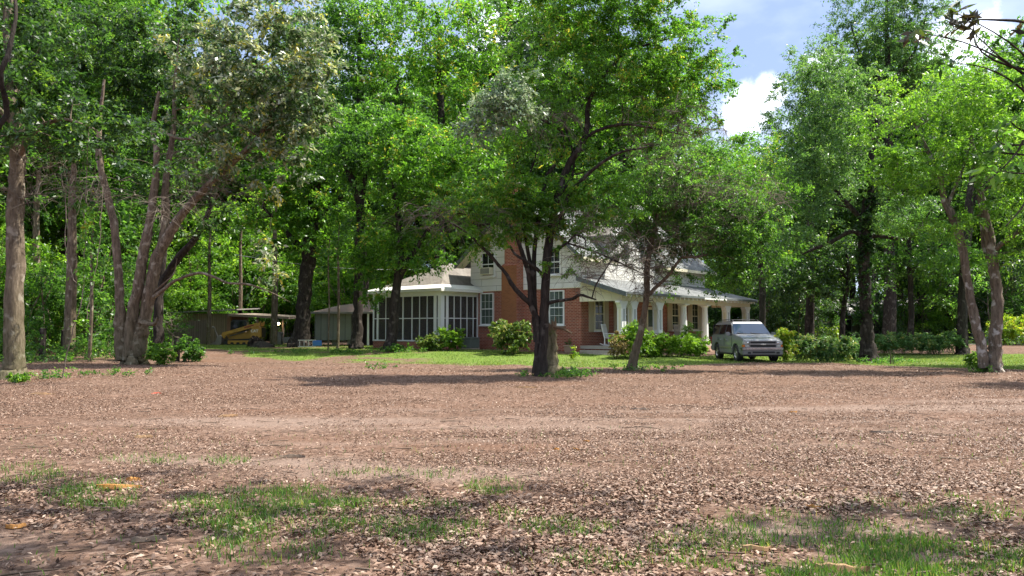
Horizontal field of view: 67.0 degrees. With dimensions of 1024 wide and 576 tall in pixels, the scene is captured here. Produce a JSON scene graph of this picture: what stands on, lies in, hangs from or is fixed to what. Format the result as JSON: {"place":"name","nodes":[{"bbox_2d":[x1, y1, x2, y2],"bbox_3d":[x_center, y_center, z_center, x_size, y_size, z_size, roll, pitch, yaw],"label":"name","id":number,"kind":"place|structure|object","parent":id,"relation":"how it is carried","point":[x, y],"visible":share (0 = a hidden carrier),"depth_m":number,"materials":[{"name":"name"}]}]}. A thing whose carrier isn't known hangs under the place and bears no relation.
{"place":"outdoors","nodes":[
{"label":"outdoors","id":0,"kind":"place"},
{"bbox_2d":[0,329,1023,575],"bbox_3d":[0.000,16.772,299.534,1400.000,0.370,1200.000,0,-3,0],"label":"ground","id":1,"kind":"structure","parent":0,"point":[176,541],"depth_m":11.21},
{"bbox_2d":[0,0,17,127],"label":"overhanging tree","id":2,"kind":"object","parent":1,"relation":"on","point":[4,118],"visible":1,"depth_m":7.41,"materials":[{"name":"brown plant"}]},
{"bbox_2d":[0,194,80,324],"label":"sapling","id":3,"kind":"object","parent":1,"relation":"on","point":[3,230],"visible":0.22,"depth_m":41.84,"materials":[{"name":"green plant"}]},
{"bbox_2d":[0,242,80,342],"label":"sapling","id":4,"kind":"object","parent":1,"relation":"on","point":[51,259],"visible":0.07,"depth_m":43.19,"materials":[{"name":"green plant"}]},
{"bbox_2d":[25,152,61,348],"bbox_3d":[-26.224,-2.025,43.321,1.480,11.240,2.131,-1,-3,11],"label":"thin trunk","id":5,"kind":"object","parent":1,"relation":"on","point":[36,220],"visible":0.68,"depth_m":43.14,"materials":[{"name":"brown plant"}]},
{"bbox_2d":[0,18,88,250],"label":"woodland tree","id":6,"kind":"object","parent":1,"relation":"on","point":[27,210],"visible":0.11,"depth_m":43.39,"materials":[{"name":"green plant"}]},
{"bbox_2d":[0,246,124,357],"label":"sapling","id":7,"kind":"object","parent":1,"relation":"on","point":[35,320],"visible":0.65,"depth_m":39.74,"materials":[{"name":"green plant"}]},
{"bbox_2d":[0,0,127,242],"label":"woodland tree","id":8,"kind":"object","parent":1,"relation":"on","point":[53,196],"visible":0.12,"depth_m":45.36,"materials":[{"name":"green plant"}]},
{"bbox_2d":[27,246,108,347],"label":"sapling","id":9,"kind":"object","parent":1,"relation":"on","point":[56,315],"visible":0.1,"depth_m":45.81,"materials":[{"name":"green plant"}]},
{"bbox_2d":[0,0,146,303],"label":"woodland tree","id":10,"kind":"object","parent":1,"relation":"on","point":[110,168],"visible":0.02,"depth_m":47.86,"materials":[{"name":"green plant"}]},
{"bbox_2d":[59,149,96,353],"bbox_3d":[-21.948,-1.853,39.243,1.972,10.871,1.638,2,-4,-40],"label":"thin trunk","id":11,"kind":"object","parent":1,"relation":"on","point":[70,302],"visible":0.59,"depth_m":38.95,"materials":[{"name":"grey plant"}]},
{"bbox_2d":[0,326,182,362],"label":"undergrowth","id":12,"kind":"object","parent":1,"relation":"on","point":[97,347],"visible":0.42,"depth_m":37.51,"materials":[{"name":"green plant"}]},
{"bbox_2d":[2,0,183,339],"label":"woodland tree","id":13,"kind":"object","parent":1,"relation":"on","point":[121,175],"visible":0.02,"depth_m":50.60,"materials":[{"name":"green plant"}]},
{"bbox_2d":[77,210,112,361],"bbox_3d":[-19.612,-0.048,36.328,1.593,7.202,2.587,2,-4,-34],"label":"thin trunk","id":14,"kind":"object","parent":1,"relation":"on","point":[92,256],"visible":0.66,"depth_m":35.97,"materials":[{"name":"brown plant"}]},
{"bbox_2d":[25,228,165,350],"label":"sapling","id":15,"kind":"object","parent":1,"relation":"on","point":[129,266],"visible":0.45,"depth_m":42.22,"materials":[{"name":"green plant"}]},
{"bbox_2d":[1,0,201,337],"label":"woodland tree","id":16,"kind":"object","parent":1,"relation":"on","point":[125,225],"visible":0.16,"depth_m":46.75,"materials":[{"name":"green plant"}]},
{"bbox_2d":[0,0,219,379],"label":"straight tree","id":17,"kind":"object","parent":1,"relation":"on","point":[19,138],"visible":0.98,"depth_m":23.50,"materials":[{"name":"green plant"}]},
{"bbox_2d":[62,132,97,377],"bbox_3d":[-12.502,-1.011,22.538,0.912,7.223,0.642,-2,-4,36],"label":"hanging vine","id":18,"kind":"object","parent":17,"relation":"hanging from","point":[87,225],"visible":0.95,"depth_m":22.52,"materials":[{"name":"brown plant"}]},
{"bbox_2d":[1,0,241,358],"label":"evergreen tree","id":19,"kind":"object","parent":1,"relation":"on","point":[139,82],"visible":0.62,"depth_m":37.84,"materials":[{"name":"green plant"}]},
{"bbox_2d":[83,237,179,340],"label":"sapling","id":20,"kind":"object","parent":1,"relation":"on","point":[167,300],"visible":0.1,"depth_m":58.89,"materials":[{"name":"green plant"}]},
{"bbox_2d":[102,256,197,342],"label":"sapling","id":21,"kind":"object","parent":1,"relation":"on","point":[171,317],"visible":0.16,"depth_m":53.59,"materials":[{"name":"green plant"}]},
{"bbox_2d":[142,342,177,364],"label":"weed clump","id":22,"kind":"object","parent":1,"relation":"on","point":[158,353],"visible":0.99,"depth_m":33.27,"materials":[{"name":"green plant"}]},
{"bbox_2d":[87,0,253,306],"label":"woodland tree","id":23,"kind":"object","parent":1,"relation":"on","point":[155,8],"visible":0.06,"depth_m":59.59,"materials":[{"name":"green plant"}]},
{"bbox_2d":[164,319,206,343],"bbox_3d":[-25.549,3.488,59.990,3.845,2.100,0.180,0,-3,0],"label":"board fence","id":24,"kind":"object","parent":1,"relation":"on","point":[201,327],"visible":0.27,"depth_m":59.90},
{"bbox_2d":[133,31,238,314],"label":"woodland tree","id":25,"kind":"object","parent":1,"relation":"on","point":[178,233],"visible":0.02,"depth_m":71.67,"materials":[{"name":"green plant"}]},
{"bbox_2d":[171,334,206,361],"bbox_3d":[-15.025,2.791,36.072,1.564,1.311,1.501,0,-3,0],"label":"weed clump","id":26,"kind":"object","parent":1,"relation":"on","point":[189,354],"visible":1,"depth_m":35.84,"materials":[{"name":"green plant"}]},
{"bbox_2d":[164,238,227,321],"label":"sapling","id":27,"kind":"object","parent":1,"relation":"on","point":[182,294],"visible":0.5,"depth_m":70.42,"materials":[{"name":"green plant"}]},
{"bbox_2d":[195,220,217,344],"bbox_3d":[-22.132,-0.445,55.927,1.677,9.343,2.121,2,-4,-34],"label":"thin trunk","id":28,"kind":"object","parent":1,"relation":"on","point":[208,329],"visible":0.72,"depth_m":55.92,"materials":[{"name":"brown plant"}]},
{"bbox_2d":[156,72,279,261],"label":"woodland tree","id":29,"kind":"object","parent":1,"relation":"on","point":[230,186],"visible":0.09,"depth_m":84.39,"materials":[{"name":"green plant"}]},
{"bbox_2d":[95,0,364,364],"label":"magnolia tree","id":30,"kind":"object","parent":1,"relation":"on","point":[131,332],"visible":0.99,"depth_m":33.61,"materials":[{"name":"green plant"}]},
{"bbox_2d":[169,196,291,320],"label":"sapling","id":31,"kind":"object","parent":1,"relation":"on","point":[227,219],"visible":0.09,"depth_m":77.62,"materials":[{"name":"green plant"}]},
{"bbox_2d":[168,308,295,342],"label":"wooden shed","id":32,"kind":"structure","parent":1,"relation":"on","point":[220,323],"depth_m":63.93,"materials":[{"name":"weathered brown brown wood"}]},
{"bbox_2d":[198,272,270,331],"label":"sapling","id":33,"kind":"object","parent":1,"relation":"on","point":[232,302],"visible":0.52,"depth_m":72.17,"materials":[{"name":"green plant"}]},
{"bbox_2d":[181,183,293,320],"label":"sapling","id":34,"kind":"object","parent":1,"relation":"on","point":[230,252],"visible":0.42,"depth_m":74.95,"materials":[{"name":"green plant"}]},
{"bbox_2d":[210,320,265,344],"bbox_3d":[-20.337,3.274,57.360,3.831,1.859,1.840,0,-3,-6],"label":"tracked loader","id":35,"kind":"object","parent":1,"relation":"on","point":[237,334],"visible":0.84,"depth_m":56.77,"materials":[{"name":"metal"}]},
{"bbox_2d":[227,222,254,312],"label":"thin trunk","id":36,"kind":"object","parent":1,"relation":"on","point":[240,301],"visible":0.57,"depth_m":68.08,"materials":[{"name":"brown plant"}]},
{"bbox_2d":[192,57,340,338],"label":"woodland tree","id":37,"kind":"object","parent":1,"relation":"on","point":[237,139],"visible":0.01,"depth_m":84.24,"materials":[{"name":"green plant"}]},
{"bbox_2d":[262,207,284,344],"bbox_3d":[-17.740,-0.867,57.294,2.144,10.328,1.292,-1,-3,15],"label":"thin trunk","id":38,"kind":"object","parent":1,"relation":"on","point":[274,323],"visible":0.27,"depth_m":56.87,"materials":[{"name":"brown plant"}]},
{"bbox_2d":[246,257,327,340],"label":"sapling","id":39,"kind":"object","parent":1,"relation":"on","point":[262,302],"visible":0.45,"depth_m":72.40,"materials":[{"name":"green plant"}]},
{"bbox_2d":[238,197,339,336],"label":"sapling","id":40,"kind":"object","parent":1,"relation":"on","point":[282,251],"visible":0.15,"depth_m":76.17,"materials":[{"name":"green plant"}]},
{"bbox_2d":[209,56,370,338],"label":"woodland tree","id":41,"kind":"object","parent":1,"relation":"on","point":[241,197],"visible":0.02,"depth_m":83.58,"materials":[{"name":"green plant"}]},
{"bbox_2d":[250,270,335,340],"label":"sapling","id":42,"kind":"object","parent":1,"relation":"on","point":[294,299],"visible":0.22,"depth_m":72.25,"materials":[{"name":"green plant"}]},
{"bbox_2d":[228,106,380,346],"bbox_3d":[-13.213,-3.835,50.239,10.210,16.555,7.439,1,-3,-20],"label":"yard oak","id":43,"kind":"object","parent":1,"relation":"on","point":[315,199],"visible":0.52,"depth_m":49.98,"materials":[{"name":"green plant"}]},
{"bbox_2d":[314,232,349,349],"bbox_3d":[-10.460,0.178,43.859,1.986,6.866,1.839,-3,-4,41],"label":"thin trunk","id":44,"kind":"object","parent":1,"relation":"on","point":[328,266],"visible":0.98,"depth_m":44.00,"materials":[{"name":"brown plant"}]},
{"bbox_2d":[320,215,349,347],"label":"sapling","id":45,"kind":"object","parent":1,"relation":"on","point":[337,251],"visible":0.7,"depth_m":45.95,"materials":[{"name":"green plant"}]},
{"bbox_2d":[310,259,370,341],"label":"sapling","id":46,"kind":"object","parent":1,"relation":"on","point":[343,298],"visible":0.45,"depth_m":70.26,"materials":[{"name":"green plant"}]},
{"bbox_2d":[311,301,372,345],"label":"metal shed","id":47,"kind":"structure","parent":1,"relation":"on","point":[321,323],"depth_m":53.94,"materials":[{"name":"metal"}]},
{"bbox_2d":[261,0,433,301],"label":"woodland oak","id":48,"kind":"object","parent":1,"relation":"on","point":[334,15],"visible":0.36,"depth_m":59.81,"materials":[{"name":"green plant"}]},
{"bbox_2d":[296,88,448,348],"bbox_3d":[-8.213,-3.945,45.692,9.103,16.230,6.533,0,-3,0],"label":"yard oak","id":49,"kind":"object","parent":1,"relation":"on","point":[352,167],"visible":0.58,"depth_m":45.31,"materials":[{"name":"green plant"}]},
{"bbox_2d":[335,107,506,351],"bbox_3d":[-4.981,-3.205,43.160,9.007,14.038,6.506,-1,-3,21],"label":"yard oak","id":50,"kind":"object","parent":1,"relation":"on","point":[438,172],"visible":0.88,"depth_m":42.61,"materials":[{"name":"green plant"}]},
{"bbox_2d":[365,39,476,267],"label":"woodland tree","id":51,"kind":"object","parent":1,"relation":"on","point":[401,93],"depth_m":86.22,"materials":[{"name":"green plant"}]},
{"bbox_2d":[415,331,444,350],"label":"shrub","id":52,"kind":"object","parent":1,"relation":"on","point":[430,342],"visible":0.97,"depth_m":42.36,"materials":[{"name":"green plant"}]},
{"bbox_2d":[335,0,553,266],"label":"woodland oak","id":53,"kind":"object","parent":1,"relation":"on","point":[452,88],"visible":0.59,"depth_m":56.63,"materials":[{"name":"green plant"}]},
{"bbox_2d":[436,325,466,349],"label":"shrub","id":54,"kind":"object","parent":1,"relation":"on","point":[447,337],"visible":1,"depth_m":42.71,"materials":[{"name":"green plant"}]},
{"bbox_2d":[389,0,573,264],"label":"woodland tree","id":55,"kind":"object","parent":1,"relation":"on","point":[476,21],"visible":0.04,"depth_m":69.96,"materials":[{"name":"green plant"}]},
{"bbox_2d":[487,319,532,353],"bbox_3d":[-0.024,2.527,40.618,2.589,1.902,2.942,0,-3,0],"label":"azalea bush","id":56,"kind":"object","parent":1,"relation":"on","point":[503,333],"visible":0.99,"depth_m":40.09,"materials":[{"name":"green plant"}]},
{"bbox_2d":[0,424,1023,575],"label":"yard grass","id":57,"kind":"structure","parent":1,"relation":"on","point":[879,555],"depth_m":6.04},
{"bbox_2d":[0,361,1023,575],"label":"fallen leaves","id":58,"kind":"object","parent":1,"relation":"on","point":[621,514],"depth_m":8.03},
{"bbox_2d":[29,346,996,378],"bbox_3d":[1.144,2.989,33.039,34.906,0.649,19.183,0,-3,0],"label":"ground ivy","id":59,"kind":"object","parent":1,"relation":"on","point":[574,371],"visible":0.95,"depth_m":27.71,"materials":[{"name":"green plant"}]},
{"bbox_2d":[49,15,1020,333],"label":"woods","id":60,"kind":"object","parent":1,"relation":"on","point":[709,161],"depth_m":113.09,"materials":[{"name":"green plant"}]},
{"bbox_2d":[470,0,600,179],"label":"woodland oak","id":61,"kind":"object","parent":1,"relation":"on","point":[519,21],"visible":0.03,"depth_m":73.72,"materials":[{"name":"green plant"}]},
{"bbox_2d":[473,0,635,202],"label":"woodland tree","id":62,"kind":"object","parent":1,"relation":"on","point":[529,46],"visible":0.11,"depth_m":67.95,"materials":[{"name":"green plant"}]},
{"bbox_2d":[547,316,571,375],"bbox_3d":[1.454,2.053,25.364,1.014,2.246,0.816,0,-3,0],"label":"tree stump","id":63,"kind":"object","parent":1,"relation":"on","point":[553,359],"visible":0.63,"depth_m":25.15,"materials":[{"name":"wood"}]},
{"bbox_2d":[367,182,758,355],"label":"brick house","id":64,"kind":"structure","parent":1,"relation":"on","point":[474,300],"depth_m":45.20,"materials":[{"name":"white"}]},
{"bbox_2d":[479,293,493,325],"bbox_3d":[-1.512,1.289,46.268,1.160,1.990,0.150,-2,-4,40],"label":"window","id":65,"kind":"structure","parent":64,"relation":"in","point":[486,299],"depth_m":46.33,"materials":[{"name":"grey"}]},
{"bbox_2d":[549,290,565,325],"bbox_3d":[2.457,1.121,42.975,1.160,1.990,0.150,-2,-4,40],"label":"window","id":66,"kind":"structure","parent":64,"relation":"in","point":[556,309],"depth_m":42.97,"materials":[{"name":"grey"}]},
{"bbox_2d":[102,343,1023,368],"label":"lawn grass","id":67,"kind":"structure","parent":1,"relation":"on","point":[959,365],"depth_m":38.21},
{"bbox_2d":[397,0,746,376],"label":"broadleaf tree","id":68,"kind":"object","parent":1,"relation":"on","point":[523,205],"visible":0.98,"depth_m":24.71,"materials":[{"name":"green plant"}]},
{"bbox_2d":[448,61,587,175],"bbox_3d":[-0.009,-4.989,23.960,4.693,3.632,3.661,2,-4,-37],"label":"creeper","id":69,"kind":"object","parent":68,"relation":"attached to","point":[501,109],"visible":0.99,"depth_m":22.78,"materials":[{"name":"green plant"}]},
{"bbox_2d":[514,31,746,231],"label":"woodland oak","id":70,"kind":"object","parent":1,"relation":"on","point":[606,143],"visible":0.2,"depth_m":65.87,"materials":[{"name":"green plant"}]},
{"bbox_2d":[608,319,659,357],"bbox_3d":[6.034,2.502,38.437,2.402,1.967,2.251,-2,-3,33],"label":"nandina bush","id":71,"kind":"object","parent":1,"relation":"on","point":[631,333],"visible":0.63,"depth_m":38.13,"materials":[{"name":"green plant"}]},
{"bbox_2d":[570,39,716,253],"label":"woodland tree","id":72,"kind":"object","parent":1,"relation":"on","point":[664,121],"visible":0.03,"depth_m":69.36,"materials":[{"name":"green plant"}]},
{"bbox_2d":[640,331,710,356],"bbox_3d":[8.154,2.809,39.224,3.818,1.357,1.516,0,-3,0],"label":"clipped hedge","id":73,"kind":"object","parent":1,"relation":"on","point":[687,344],"visible":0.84,"depth_m":38.93,"materials":[{"name":"green plant"}]},
{"bbox_2d":[568,128,803,370],"bbox_3d":[6.452,-1.504,29.443,9.053,9.707,4.572,0,-3,0],"label":"slanting tree","id":74,"kind":"object","parent":1,"relation":"on","point":[728,248],"visible":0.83,"depth_m":28.92,"materials":[{"name":"green plant"}]},
{"bbox_2d":[711,319,782,360],"bbox_3d":[11.500,2.547,38.176,2.440,2.011,5.148,0,-3,-2],"label":"parked suv","id":75,"kind":"object","parent":1,"relation":"on","point":[738,340],"visible":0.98,"depth_m":37.11,"materials":[{"name":"grey metal"}]},
{"bbox_2d":[691,119,814,326],"bbox_3d":[12.537,-2.576,41.808,6.550,13.074,9.680,-2,-4,34],"label":"shade tree","id":76,"kind":"object","parent":1,"relation":"on","point":[742,152],"visible":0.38,"depth_m":42.26,"materials":[{"name":"green plant"}]},
{"bbox_2d":[774,327,799,360],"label":"nandina bush","id":77,"kind":"object","parent":1,"relation":"on","point":[784,336],"visible":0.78,"depth_m":36.09,"materials":[{"name":"green plant"}]},
{"bbox_2d":[730,257,848,337],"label":"sapling","id":78,"kind":"object","parent":1,"relation":"on","point":[836,323],"visible":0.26,"depth_m":56.70,"materials":[{"name":"green plant"}]},
{"bbox_2d":[751,279,843,341],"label":"sapling","id":79,"kind":"object","parent":1,"relation":"on","point":[776,323],"visible":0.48,"depth_m":56.44,"materials":[{"name":"green plant"}]},
{"bbox_2d":[789,334,821,360],"bbox_3d":[13.939,2.809,36.837,1.579,1.375,1.568,0,-3,0],"label":"nandina bush","id":80,"kind":"object","parent":1,"relation":"on","point":[803,345],"visible":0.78,"depth_m":36.65,"materials":[{"name":"green plant"}]},
{"bbox_2d":[765,151,856,286],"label":"woodland tree","id":81,"kind":"object","parent":1,"relation":"on","point":[818,227],"visible":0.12,"depth_m":69.68,"materials":[{"name":"green plant"}]},
{"bbox_2d":[752,32,879,341],"bbox_3d":[20.606,-6.588,53.452,9.169,22.238,6.300,0,-3,0],"label":"shade tree","id":82,"kind":"object","parent":1,"relation":"on","point":[809,319],"visible":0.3,"depth_m":53.24,"materials":[{"name":"green plant"}]},
{"bbox_2d":[808,335,838,361],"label":"nandina bush","id":83,"kind":"object","parent":1,"relation":"on","point":[826,350],"visible":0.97,"depth_m":36.25,"materials":[{"name":"green plant"}]},
{"bbox_2d":[746,225,901,338],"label":"understory tree","id":84,"kind":"object","parent":1,"relation":"on","point":[797,271],"visible":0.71,"depth_m":49.70,"materials":[{"name":"green plant"}]},
{"bbox_2d":[828,335,859,360],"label":"nandina bush","id":85,"kind":"object","parent":1,"relation":"on","point":[845,347],"visible":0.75,"depth_m":36.72,"materials":[{"name":"green plant"}]},
{"bbox_2d":[752,35,942,362],"bbox_3d":[15.335,-3.928,36.180,8.719,15.816,5.605,0,-3,0],"label":"ivied tree","id":86,"kind":"object","parent":1,"relation":"on","point":[864,250],"visible":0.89,"depth_m":35.81,"materials":[{"name":"green plant"}]},
{"bbox_2d":[784,18,963,327],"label":"woodland tree","id":87,"kind":"object","parent":1,"relation":"on","point":[923,57],"visible":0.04,"depth_m":74.21,"materials":[{"name":"green plant"}]},
{"bbox_2d":[850,292,914,334],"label":"sapling","id":88,"kind":"object","parent":1,"relation":"on","point":[879,312],"visible":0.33,"depth_m":64.28,"materials":[{"name":"green plant"}]},
{"bbox_2d":[807,34,964,334],"bbox_3d":[32.141,-9.356,66.555,17.963,28.265,13.634,6,-7,-65],"label":"woodland tree","id":89,"kind":"object","parent":1,"relation":"on","point":[907,84],"visible":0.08,"depth_m":64.50,"materials":[{"name":"green plant"}]},
{"bbox_2d":[874,331,900,354],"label":"nandina bush","id":90,"kind":"object","parent":1,"relation":"on","point":[884,343],"visible":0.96,"depth_m":43.16,"materials":[{"name":"green plant"}]},
{"bbox_2d":[808,0,968,338],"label":"tall tree","id":91,"kind":"object","parent":1,"relation":"on","point":[884,26],"visible":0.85,"depth_m":62.33,"materials":[{"name":"green plant"}]},
{"bbox_2d":[878,266,945,333],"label":"sapling","id":92,"kind":"object","parent":1,"relation":"on","point":[903,284],"visible":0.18,"depth_m":72.51,"materials":[{"name":"green plant"}]},
{"bbox_2d":[906,332,934,354],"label":"nandina bush","id":93,"kind":"object","parent":1,"relation":"on","point":[919,340],"visible":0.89,"depth_m":43.62,"materials":[{"name":"green plant"}]},
{"bbox_2d":[853,192,990,350],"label":"understory tree","id":94,"kind":"object","parent":1,"relation":"on","point":[908,254],"visible":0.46,"depth_m":46.87,"materials":[{"name":"green plant"}]},
{"bbox_2d":[851,58,993,333],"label":"woodland tree","id":95,"kind":"object","parent":1,"relation":"on","point":[955,208],"visible":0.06,"depth_m":65.72,"materials":[{"name":"green plant"}]},
{"bbox_2d":[898,272,957,334],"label":"sapling","id":96,"kind":"object","parent":1,"relation":"on","point":[939,315],"visible":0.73,"depth_m":65.69,"materials":[{"name":"green plant"}]},
{"bbox_2d":[836,46,1023,372],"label":"twin trunked tree","id":97,"kind":"object","parent":1,"relation":"on","point":[992,355],"visible":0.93,"depth_m":27.83,"materials":[{"name":"green plant"}]},
{"bbox_2d":[935,330,966,353],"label":"nandina bush","id":98,"kind":"object","parent":1,"relation":"on","point":[952,337],"visible":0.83,"depth_m":43.63,"materials":[{"name":"green plant"}]},
{"bbox_2d":[895,71,1021,330],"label":"woodland tree","id":99,"kind":"object","parent":1,"relation":"on","point":[954,200],"visible":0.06,"depth_m":67.81,"materials":[{"name":"green plant"}]},
{"bbox_2d":[895,0,1023,226],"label":"overhanging tree","id":100,"kind":"object","parent":1,"relation":"on","point":[973,17],"visible":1,"depth_m":6.22,"materials":[{"name":"green plant"}]},
{"bbox_2d":[910,15,1023,354],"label":"tall tree","id":101,"kind":"object","parent":1,"relation":"on","point":[970,201],"visible":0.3,"depth_m":44.01,"materials":[{"name":"green plant"}]},
{"bbox_2d":[952,247,1023,325],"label":"sapling","id":102,"kind":"object","parent":1,"relation":"on","point":[979,300],"visible":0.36,"depth_m":61.13,"materials":[{"name":"green plant"}]},
{"bbox_2d":[959,74,1023,318],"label":"woodland tree","id":103,"kind":"object","parent":1,"relation":"on","point":[1003,247],"visible":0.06,"depth_m":67.53,"materials":[{"name":"green plant"}]},
{"bbox_2d":[971,133,1023,293],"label":"woodland tree","id":104,"kind":"object","parent":1,"relation":"on","point":[1020,269],"visible":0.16,"depth_m":32.77,"materials":[{"name":"green plant"}]},
{"bbox_2d":[986,313,1023,344],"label":"shrub","id":105,"kind":"object","parent":1,"relation":"on","point":[1010,331],"visible":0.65,"depth_m":55.28,"materials":[{"name":"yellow plant"}]},
{"bbox_2d":[988,281,1023,336],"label":"sapling","id":106,"kind":"object","parent":1,"relation":"on","point":[1014,303],"visible":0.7,"depth_m":59.52,"materials":[{"name":"green plant"}]},
{"bbox_2d":[50,0,1023,322],"label":"sky","id":107,"kind":"structure","parent":0,"point":[763,28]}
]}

